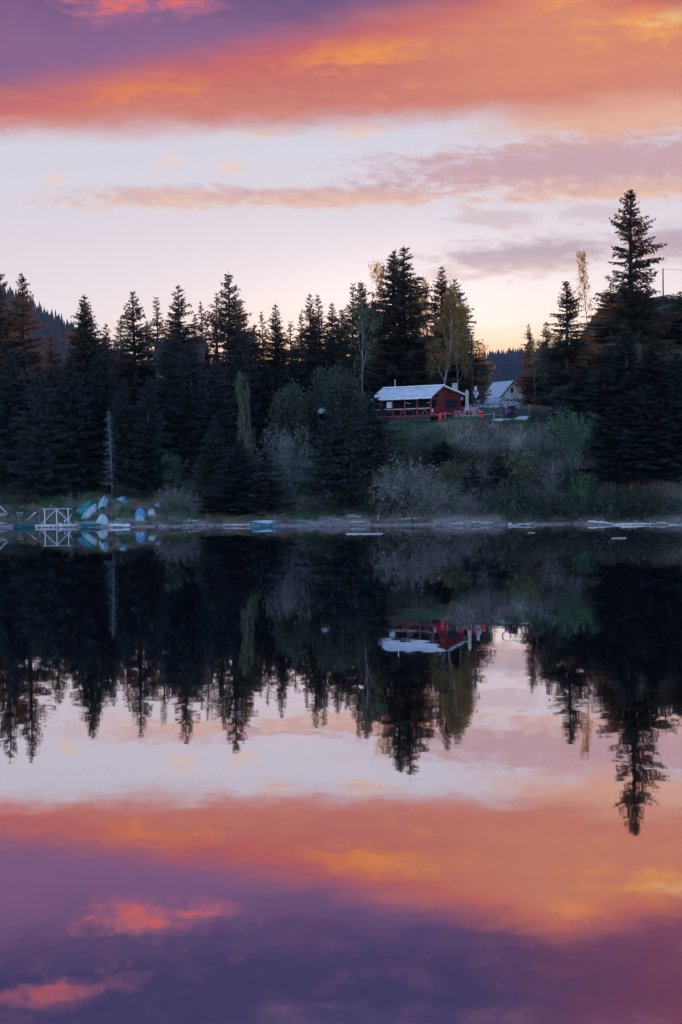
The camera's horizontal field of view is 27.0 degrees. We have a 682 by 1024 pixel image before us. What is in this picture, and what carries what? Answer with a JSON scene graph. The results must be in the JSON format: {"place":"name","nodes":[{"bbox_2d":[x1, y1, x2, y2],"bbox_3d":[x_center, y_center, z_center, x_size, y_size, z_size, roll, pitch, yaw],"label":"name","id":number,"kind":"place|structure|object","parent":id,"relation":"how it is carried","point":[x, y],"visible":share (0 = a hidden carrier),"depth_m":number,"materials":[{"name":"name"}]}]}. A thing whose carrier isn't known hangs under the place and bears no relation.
{"place":"outdoors","nodes":[
{"label":"outdoors","id":0,"kind":"place"},
{"bbox_2d":[0,525,681,1023],"bbox_3d":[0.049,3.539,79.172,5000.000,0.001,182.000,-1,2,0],"label":"water","id":1,"kind":"structure","parent":0,"point":[332,775],"depth_m":28.63,"materials":[{"name":"liquid"}]},
{"bbox_2d":[0,303,681,527],"bbox_3d":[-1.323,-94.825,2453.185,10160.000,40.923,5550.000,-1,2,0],"label":"ground","id":2,"kind":"structure","parent":0,"point":[491,516],"depth_m":143.79,"materials":[{"name":"green plant"}]},
{"bbox_2d":[0,274,37,399],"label":"spruce tree","id":3,"kind":"object","parent":2,"relation":"on","point":[4,332],"visible":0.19,"depth_m":176.62,"materials":[{"name":"green plant"}]},
{"bbox_2d":[0,349,46,488],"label":"spruce tree","id":4,"kind":"object","parent":2,"relation":"on","point":[9,399],"visible":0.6,"depth_m":161.98,"materials":[{"name":"green plant"}]},
{"bbox_2d":[0,487,52,506],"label":"shrub","id":5,"kind":"object","parent":2,"relation":"on","point":[18,497],"visible":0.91,"depth_m":155.84,"materials":[{"name":"green plant"}]},
{"bbox_2d":[0,273,54,458],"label":"spruce tree","id":6,"kind":"object","parent":2,"relation":"on","point":[28,357],"visible":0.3,"depth_m":173.61,"materials":[{"name":"green plant"}]},
{"bbox_2d":[0,363,83,496],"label":"spruce tree","id":7,"kind":"object","parent":2,"relation":"on","point":[43,480],"visible":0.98,"depth_m":156.80,"materials":[{"name":"green plant"}]},
{"bbox_2d":[16,334,90,457],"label":"spruce tree","id":8,"kind":"object","parent":2,"relation":"on","point":[56,376],"visible":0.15,"depth_m":165.01,"materials":[{"name":"green plant"}]},
{"bbox_2d":[27,354,113,491],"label":"spruce tree","id":9,"kind":"object","parent":2,"relation":"on","point":[79,422],"visible":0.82,"depth_m":159.21,"materials":[{"name":"green plant"}]},
{"bbox_2d":[47,302,120,457],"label":"spruce tree","id":10,"kind":"object","parent":2,"relation":"on","point":[80,372],"visible":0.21,"depth_m":170.70,"materials":[{"name":"green plant"}]},
{"bbox_2d":[65,295,128,433],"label":"spruce tree","id":11,"kind":"object","parent":2,"relation":"on","point":[92,353],"visible":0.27,"depth_m":171.11,"materials":[{"name":"green plant"}]},
{"bbox_2d":[66,347,141,478],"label":"spruce tree","id":12,"kind":"object","parent":2,"relation":"on","point":[102,374],"visible":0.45,"depth_m":162.84,"materials":[{"name":"green plant"}]},
{"bbox_2d":[97,323,132,428],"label":"spruce tree","id":13,"kind":"object","parent":2,"relation":"on","point":[109,345],"visible":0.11,"depth_m":181.21,"materials":[{"name":"green plant"}]},
{"bbox_2d":[94,379,150,493],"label":"spruce tree","id":14,"kind":"object","parent":2,"relation":"on","point":[125,426],"visible":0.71,"depth_m":156.35,"materials":[{"name":"green plant"}]},
{"bbox_2d":[111,290,162,440],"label":"spruce tree","id":15,"kind":"object","parent":2,"relation":"on","point":[136,381],"visible":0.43,"depth_m":185.01,"materials":[{"name":"green plant"}]},
{"bbox_2d":[112,376,182,493],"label":"spruce tree","id":16,"kind":"object","parent":2,"relation":"on","point":[155,480],"visible":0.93,"depth_m":155.22,"materials":[{"name":"green plant"}]},
{"bbox_2d":[138,297,167,385],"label":"spruce tree","id":17,"kind":"object","parent":2,"relation":"on","point":[157,324],"visible":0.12,"depth_m":196.95,"materials":[{"name":"green plant"}]},
{"bbox_2d":[0,494,310,524],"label":"dry grass","id":18,"kind":"structure","parent":2,"relation":"on","point":[147,506],"depth_m":148.49,"materials":[{"name":"plant"}]},
{"bbox_2d":[6,484,319,521],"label":"grass","id":19,"kind":"structure","parent":2,"relation":"on","point":[121,509],"depth_m":150.99,"materials":[{"name":"green plant"}]},
{"bbox_2d":[136,338,191,472],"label":"spruce tree","id":20,"kind":"object","parent":2,"relation":"on","point":[163,394],"visible":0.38,"depth_m":166.82,"materials":[{"name":"green plant"}]},
{"bbox_2d":[151,481,185,514],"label":"shrub","id":21,"kind":"object","parent":2,"relation":"on","point":[164,502],"visible":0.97,"depth_m":149.12,"materials":[{"name":"plant"}]},
{"bbox_2d":[135,286,209,430],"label":"spruce tree","id":22,"kind":"object","parent":2,"relation":"on","point":[178,336],"visible":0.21,"depth_m":177.47,"materials":[{"name":"green plant"}]},
{"bbox_2d":[159,449,187,491],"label":"shrub","id":23,"kind":"object","parent":2,"relation":"on","point":[171,474],"visible":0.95,"depth_m":155.51,"materials":[{"name":"green plant"}]},
{"bbox_2d":[152,340,209,403],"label":"spruce tree","id":24,"kind":"object","parent":2,"relation":"on","point":[203,343],"visible":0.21,"depth_m":185.07,"materials":[{"name":"green plant"}]},
{"bbox_2d":[159,337,213,469],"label":"spruce tree","id":25,"kind":"object","parent":2,"relation":"on","point":[188,393],"visible":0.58,"depth_m":164.93,"materials":[{"name":"green plant"}]},
{"bbox_2d":[185,416,232,513],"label":"spruce tree","id":26,"kind":"object","parent":2,"relation":"on","point":[209,465],"visible":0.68,"depth_m":149.39,"materials":[{"name":"green plant"}]},
{"bbox_2d":[179,348,248,476],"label":"spruce tree","id":27,"kind":"object","parent":2,"relation":"on","point":[215,404],"visible":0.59,"depth_m":162.05,"materials":[{"name":"green plant"}]},
{"bbox_2d":[203,293,233,391],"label":"spruce tree","id":28,"kind":"object","parent":2,"relation":"on","point":[211,345],"visible":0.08,"depth_m":187.33,"materials":[{"name":"green plant"}]},
{"bbox_2d":[196,272,272,448],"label":"spruce tree","id":29,"kind":"object","parent":2,"relation":"on","point":[229,329],"visible":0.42,"depth_m":174.98,"materials":[{"name":"green plant"}]},
{"bbox_2d":[198,440,275,516],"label":"spruce tree","id":30,"kind":"object","parent":2,"relation":"on","point":[235,482],"visible":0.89,"depth_m":146.04,"materials":[{"name":"green plant"}]},
{"bbox_2d":[232,367,256,473],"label":"tree","id":31,"kind":"object","parent":2,"relation":"on","point":[243,415],"visible":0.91,"depth_m":149.04,"materials":[{"name":"green plant"}]},
{"bbox_2d":[219,350,272,457],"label":"spruce tree","id":32,"kind":"object","parent":2,"relation":"on","point":[256,421],"visible":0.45,"depth_m":171.23,"materials":[{"name":"green plant"}]},
{"bbox_2d":[239,323,278,403],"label":"spruce tree","id":33,"kind":"object","parent":2,"relation":"on","point":[257,357],"visible":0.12,"depth_m":186.90,"materials":[{"name":"green plant"}]},
{"bbox_2d":[228,452,300,516],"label":"spruce tree","id":34,"kind":"object","parent":2,"relation":"on","point":[263,467],"visible":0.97,"depth_m":145.43,"materials":[{"name":"green plant"}]},
{"bbox_2d":[249,361,284,449],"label":"spruce tree","id":35,"kind":"object","parent":2,"relation":"on","point":[264,378],"visible":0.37,"depth_m":175.08,"materials":[{"name":"green plant"}]},
{"bbox_2d":[250,303,294,401],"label":"spruce tree","id":36,"kind":"object","parent":2,"relation":"on","point":[276,350],"visible":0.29,"depth_m":186.98,"materials":[{"name":"green plant"}]},
{"bbox_2d":[248,422,315,499],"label":"shrub","id":37,"kind":"object","parent":2,"relation":"on","point":[287,471],"visible":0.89,"depth_m":149.28,"materials":[{"name":"plant"}]},
{"bbox_2d":[263,377,315,486],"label":"round tree","id":38,"kind":"object","parent":2,"relation":"on","point":[286,410],"visible":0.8,"depth_m":151.65,"materials":[{"name":"green plant"}]},
{"bbox_2d":[272,349,319,443],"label":"spruce tree","id":39,"kind":"object","parent":2,"relation":"on","point":[296,375],"visible":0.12,"depth_m":179.10,"materials":[{"name":"green plant"}]},
{"bbox_2d":[287,294,329,395],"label":"spruce tree","id":40,"kind":"object","parent":2,"relation":"on","point":[305,335],"visible":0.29,"depth_m":182.59,"materials":[{"name":"green plant"}]},
{"bbox_2d":[301,315,328,437],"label":"spruce tree","id":41,"kind":"object","parent":2,"relation":"on","point":[315,360],"visible":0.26,"depth_m":180.96,"materials":[{"name":"green plant"}]},
{"bbox_2d":[294,485,346,519],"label":"shrub","id":42,"kind":"object","parent":2,"relation":"on","point":[319,504],"visible":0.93,"depth_m":143.38,"materials":[{"name":"green plant"}]},
{"bbox_2d":[296,360,359,467],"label":"round tree","id":43,"kind":"object","parent":2,"relation":"on","point":[310,403],"visible":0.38,"depth_m":156.93,"materials":[{"name":"green plant"}]},
{"bbox_2d":[293,402,368,501],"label":"spruce tree","id":44,"kind":"object","parent":2,"relation":"on","point":[325,449],"visible":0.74,"depth_m":145.42,"materials":[{"name":"green plant"}]},
{"bbox_2d":[321,308,358,376],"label":"spruce tree","id":45,"kind":"object","parent":2,"relation":"on","point":[340,334],"visible":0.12,"depth_m":182.58,"materials":[{"name":"green plant"}]},
{"bbox_2d":[315,371,375,436],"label":"round tree","id":46,"kind":"object","parent":2,"relation":"on","point":[344,393],"visible":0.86,"depth_m":151.51,"materials":[{"name":"green plant"}]},
{"bbox_2d":[331,283,362,371],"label":"spruce tree","id":47,"kind":"object","parent":2,"relation":"on","point":[349,309],"visible":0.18,"depth_m":179.09,"materials":[{"name":"green plant"}]},
{"bbox_2d":[317,427,388,511],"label":"spruce tree","id":48,"kind":"object","parent":2,"relation":"on","point":[354,465],"visible":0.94,"depth_m":143.35,"materials":[{"name":"green plant"}]},
{"bbox_2d":[336,281,370,395],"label":"spruce tree","id":49,"kind":"object","parent":2,"relation":"on","point":[358,299],"visible":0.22,"depth_m":177.10,"materials":[{"name":"green plant"}]},
{"bbox_2d":[343,475,387,518],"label":"shrub","id":50,"kind":"object","parent":2,"relation":"on","point":[363,496],"visible":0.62,"depth_m":142.92,"materials":[{"name":"green plant"}]},
{"bbox_2d":[346,301,386,394],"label":"birch tree","id":51,"kind":"object","parent":2,"relation":"on","point":[362,326],"visible":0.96,"depth_m":163.18,"materials":[{"name":"green plant"}]},
{"bbox_2d":[355,489,404,521],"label":"shrub","id":52,"kind":"object","parent":2,"relation":"on","point":[394,504],"visible":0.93,"depth_m":141.80,"materials":[{"name":"green plant"}]},
{"bbox_2d":[350,392,411,467],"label":"spruce tree","id":53,"kind":"object","parent":2,"relation":"on","point":[367,424],"visible":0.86,"depth_m":145.44,"materials":[{"name":"green plant"}]},
{"bbox_2d":[369,434,416,468],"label":"shrub","id":54,"kind":"object","parent":2,"relation":"on","point":[390,446],"visible":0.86,"depth_m":144.77,"materials":[{"name":"green plant"}]},
{"bbox_2d":[364,451,442,517],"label":"shrub","id":55,"kind":"object","parent":2,"relation":"on","point":[395,487],"visible":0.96,"depth_m":141.76,"materials":[{"name":"plant"}]},
{"bbox_2d":[349,246,466,410],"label":"spruce tree","id":56,"kind":"object","parent":2,"relation":"on","point":[404,299],"visible":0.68,"depth_m":164.82,"materials":[{"name":"green plant"}]},
{"bbox_2d":[372,381,464,422],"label":"cabin","id":57,"kind":"object","parent":2,"relation":"on","point":[440,398],"visible":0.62,"depth_m":152.78,"materials":[{"name":"red wood"}]},
{"bbox_2d":[408,425,447,464],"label":"shrub","id":58,"kind":"object","parent":2,"relation":"on","point":[427,446],"visible":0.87,"depth_m":144.51,"materials":[{"name":"green plant"}]},
{"bbox_2d":[415,485,456,515],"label":"shrub","id":59,"kind":"object","parent":2,"relation":"on","point":[437,501],"visible":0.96,"depth_m":140.48,"materials":[{"name":"plant"}]},
{"bbox_2d":[415,441,460,463],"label":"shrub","id":60,"kind":"object","parent":2,"relation":"on","point":[444,451],"visible":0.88,"depth_m":142.99,"materials":[{"name":"green plant"}]},
{"bbox_2d":[424,283,468,383],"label":"birch tree","id":61,"kind":"object","parent":2,"relation":"on","point":[450,306],"visible":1,"depth_m":161.56,"materials":[{"name":"green plant"}]},
{"bbox_2d":[418,266,477,405],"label":"spruce tree","id":62,"kind":"object","parent":2,"relation":"on","point":[435,308],"visible":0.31,"depth_m":174.85,"materials":[{"name":"green plant"}]},
{"bbox_2d":[438,458,466,484],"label":"shrub","id":63,"kind":"object","parent":2,"relation":"on","point":[445,470],"visible":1,"depth_m":141.76,"materials":[{"name":"green plant"}]},
{"bbox_2d":[422,279,493,403],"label":"tree","id":64,"kind":"object","parent":2,"relation":"on","point":[475,372],"visible":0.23,"depth_m":176.40,"materials":[{"name":"green plant"}]},
{"bbox_2d":[444,290,474,389],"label":"birch tree","id":65,"kind":"object","parent":2,"relation":"on","point":[464,369],"visible":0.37,"depth_m":169.80,"materials":[{"name":"green plant"}]},
{"bbox_2d":[449,487,488,517],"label":"shrub","id":66,"kind":"object","parent":2,"relation":"on","point":[469,504],"visible":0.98,"depth_m":139.41,"materials":[{"name":"plant"}]},
{"bbox_2d":[453,461,488,504],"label":"spruce tree","id":67,"kind":"object","parent":2,"relation":"on","point":[472,477],"visible":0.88,"depth_m":140.28,"materials":[{"name":"green plant"}]},
{"bbox_2d":[464,396,522,411],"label":"gravel lot","id":68,"kind":"structure","parent":2,"relation":"on","point":[494,402],"depth_m":179.65,"materials":[{"name":"grey gravel"}]},
{"bbox_2d":[480,454,521,487],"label":"spruce tree","id":69,"kind":"object","parent":2,"relation":"on","point":[498,468],"visible":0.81,"depth_m":140.60,"materials":[{"name":"green plant"}]},
{"bbox_2d":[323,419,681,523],"bbox_3d":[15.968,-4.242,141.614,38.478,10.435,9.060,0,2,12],"label":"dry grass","id":70,"kind":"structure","parent":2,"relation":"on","point":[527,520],"depth_m":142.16,"materials":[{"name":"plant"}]},
{"bbox_2d":[487,380,525,397],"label":"hut","id":71,"kind":"object","parent":2,"relation":"on","point":[503,389],"visible":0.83,"depth_m":249.70,"materials":[{"name":"beige wood"}]},
{"bbox_2d":[479,464,541,523],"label":"shrub","id":72,"kind":"object","parent":2,"relation":"on","point":[517,494],"visible":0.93,"depth_m":138.34,"materials":[{"name":"green plant"}]},
{"bbox_2d":[500,447,549,487],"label":"shrub","id":73,"kind":"object","parent":2,"relation":"on","point":[530,462],"visible":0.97,"depth_m":139.54,"materials":[{"name":"green plant"}]},
{"bbox_2d":[513,324,540,404],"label":"spruce tree","id":74,"kind":"object","parent":2,"relation":"on","point":[528,336],"visible":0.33,"depth_m":177.33,"materials":[{"name":"green plant"}]},
{"bbox_2d":[521,350,552,404],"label":"spruce tree","id":75,"kind":"object","parent":2,"relation":"on","point":[538,389],"visible":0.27,"depth_m":165.37,"materials":[{"name":"green plant"}]},
{"bbox_2d":[515,481,563,521],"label":"shrub","id":76,"kind":"object","parent":2,"relation":"on","point":[547,503],"visible":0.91,"depth_m":138.01,"materials":[{"name":"green plant"}]},
{"bbox_2d":[524,420,560,461],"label":"shrub","id":77,"kind":"object","parent":2,"relation":"on","point":[535,442],"visible":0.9,"depth_m":142.36,"materials":[{"name":"plant"}]},
{"bbox_2d":[533,456,569,498],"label":"shrub","id":78,"kind":"object","parent":2,"relation":"on","point":[543,478],"visible":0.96,"depth_m":140.03,"materials":[{"name":"plant"}]},
{"bbox_2d":[535,461,581,495],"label":"shrub","id":79,"kind":"object","parent":2,"relation":"on","point":[566,480],"visible":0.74,"depth_m":140.08,"materials":[{"name":"green plant"}]},
{"bbox_2d":[524,280,600,406],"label":"spruce tree","id":80,"kind":"object","parent":2,"relation":"on","point":[567,349],"visible":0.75,"depth_m":159.12,"materials":[{"name":"green plant"}]},
{"bbox_2d":[549,368,596,418],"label":"spruce tree","id":81,"kind":"object","parent":2,"relation":"on","point":[581,386],"visible":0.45,"depth_m":146.21,"materials":[{"name":"green plant"}]},
{"bbox_2d":[545,491,603,524],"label":"shrub","id":82,"kind":"object","parent":2,"relation":"on","point":[570,507],"visible":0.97,"depth_m":137.39,"materials":[{"name":"green plant"}]},
{"bbox_2d":[547,406,603,472],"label":"shrub","id":83,"kind":"object","parent":2,"relation":"on","point":[577,438],"visible":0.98,"depth_m":140.37,"materials":[{"name":"green plant"}]},
{"bbox_2d":[559,466,604,512],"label":"shrub","id":84,"kind":"object","parent":2,"relation":"on","point":[585,493],"visible":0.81,"depth_m":138.46,"materials":[{"name":"green plant"}]},
{"bbox_2d":[573,248,593,334],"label":"birch tree","id":85,"kind":"object","parent":2,"relation":"on","point":[582,270],"visible":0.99,"depth_m":184.85,"materials":[{"name":"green plant"}]},
{"bbox_2d":[556,363,633,425],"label":"spruce tree","id":86,"kind":"object","parent":2,"relation":"on","point":[597,400],"visible":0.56,"depth_m":142.24,"materials":[{"name":"green plant"}]},
{"bbox_2d":[570,286,624,370],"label":"spruce tree","id":87,"kind":"object","parent":2,"relation":"on","point":[610,329],"visible":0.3,"depth_m":170.91,"materials":[{"name":"green plant"}]},
{"bbox_2d":[578,477,637,521],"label":"shrub","id":88,"kind":"object","parent":2,"relation":"on","point":[612,501],"visible":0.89,"depth_m":136.32,"materials":[{"name":"green plant"}]},
{"bbox_2d":[579,331,645,406],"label":"spruce tree","id":89,"kind":"object","parent":2,"relation":"on","point":[626,347],"visible":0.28,"depth_m":146.43,"materials":[{"name":"green plant"}]},
{"bbox_2d":[571,394,655,488],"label":"spruce tree","id":90,"kind":"object","parent":2,"relation":"on","point":[606,442],"visible":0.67,"depth_m":138.73,"materials":[{"name":"green plant"}]},
{"bbox_2d":[585,370,660,433],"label":"spruce tree","id":91,"kind":"object","parent":2,"relation":"on","point":[630,385],"visible":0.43,"depth_m":140.30,"materials":[{"name":"green plant"}]},
{"bbox_2d":[574,188,681,392],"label":"spruce tree","id":92,"kind":"object","parent":2,"relation":"on","point":[629,316],"visible":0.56,"depth_m":156.27,"materials":[{"name":"green plant"}]},
{"bbox_2d":[602,489,661,522],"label":"shrub","id":93,"kind":"object","parent":2,"relation":"on","point":[626,508],"visible":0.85,"depth_m":135.75,"materials":[{"name":"green plant"}]},
{"bbox_2d":[585,384,681,484],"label":"spruce tree","id":94,"kind":"object","parent":2,"relation":"on","point":[644,393],"visible":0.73,"depth_m":136.95,"materials":[{"name":"green plant"}]},
{"bbox_2d":[606,370,681,421],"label":"spruce tree","id":95,"kind":"object","parent":2,"relation":"on","point":[659,377],"visible":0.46,"depth_m":139.64,"materials":[{"name":"green plant"}]},
{"bbox_2d":[611,388,681,480],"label":"spruce tree","id":96,"kind":"object","parent":2,"relation":"on","point":[675,450],"visible":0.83,"depth_m":136.13,"materials":[{"name":"green plant"}]},
{"bbox_2d":[615,348,681,411],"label":"spruce tree","id":97,"kind":"object","parent":2,"relation":"on","point":[650,369],"visible":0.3,"depth_m":141.98,"materials":[{"name":"green plant"}]},
{"bbox_2d":[629,487,681,523],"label":"shrub","id":98,"kind":"object","parent":2,"relation":"on","point":[664,504],"visible":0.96,"depth_m":135.20,"materials":[{"name":"green plant"}]},
{"bbox_2d":[648,292,681,344],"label":"spruce tree","id":99,"kind":"object","parent":2,"relation":"on","point":[674,329],"visible":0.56,"depth_m":176.20,"materials":[{"name":"green plant"}]},
{"bbox_2d":[653,353,681,419],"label":"spruce tree","id":100,"kind":"object","parent":2,"relation":"on","point":[676,363],"visible":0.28,"depth_m":141.38,"materials":[{"name":"green plant"}]},
{"bbox_2d":[0,0,681,369],"label":"sky","id":101,"kind":"structure","parent":0,"point":[149,148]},
{"bbox_3d":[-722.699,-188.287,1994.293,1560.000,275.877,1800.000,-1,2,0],"label":"hills","id":102,"kind":"structure","parent":0,"visible":0},
{"bbox_2d":[1,284,149,381],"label":"forest","id":103,"kind":"object","parent":102,"relation":"on","point":[57,327],"visible":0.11,"depth_m":1872.56,"materials":[{"name":"plant"}]},
{"bbox_3d":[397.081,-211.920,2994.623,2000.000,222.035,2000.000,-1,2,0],"label":"hills","id":104,"kind":"structure","parent":0,"visible":0},
{"bbox_2d":[473,347,562,388],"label":"forest","id":105,"kind":"object","parent":104,"relation":"on","point":[507,366],"visible":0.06,"depth_m":2743.81,"materials":[{"name":"green plant"}]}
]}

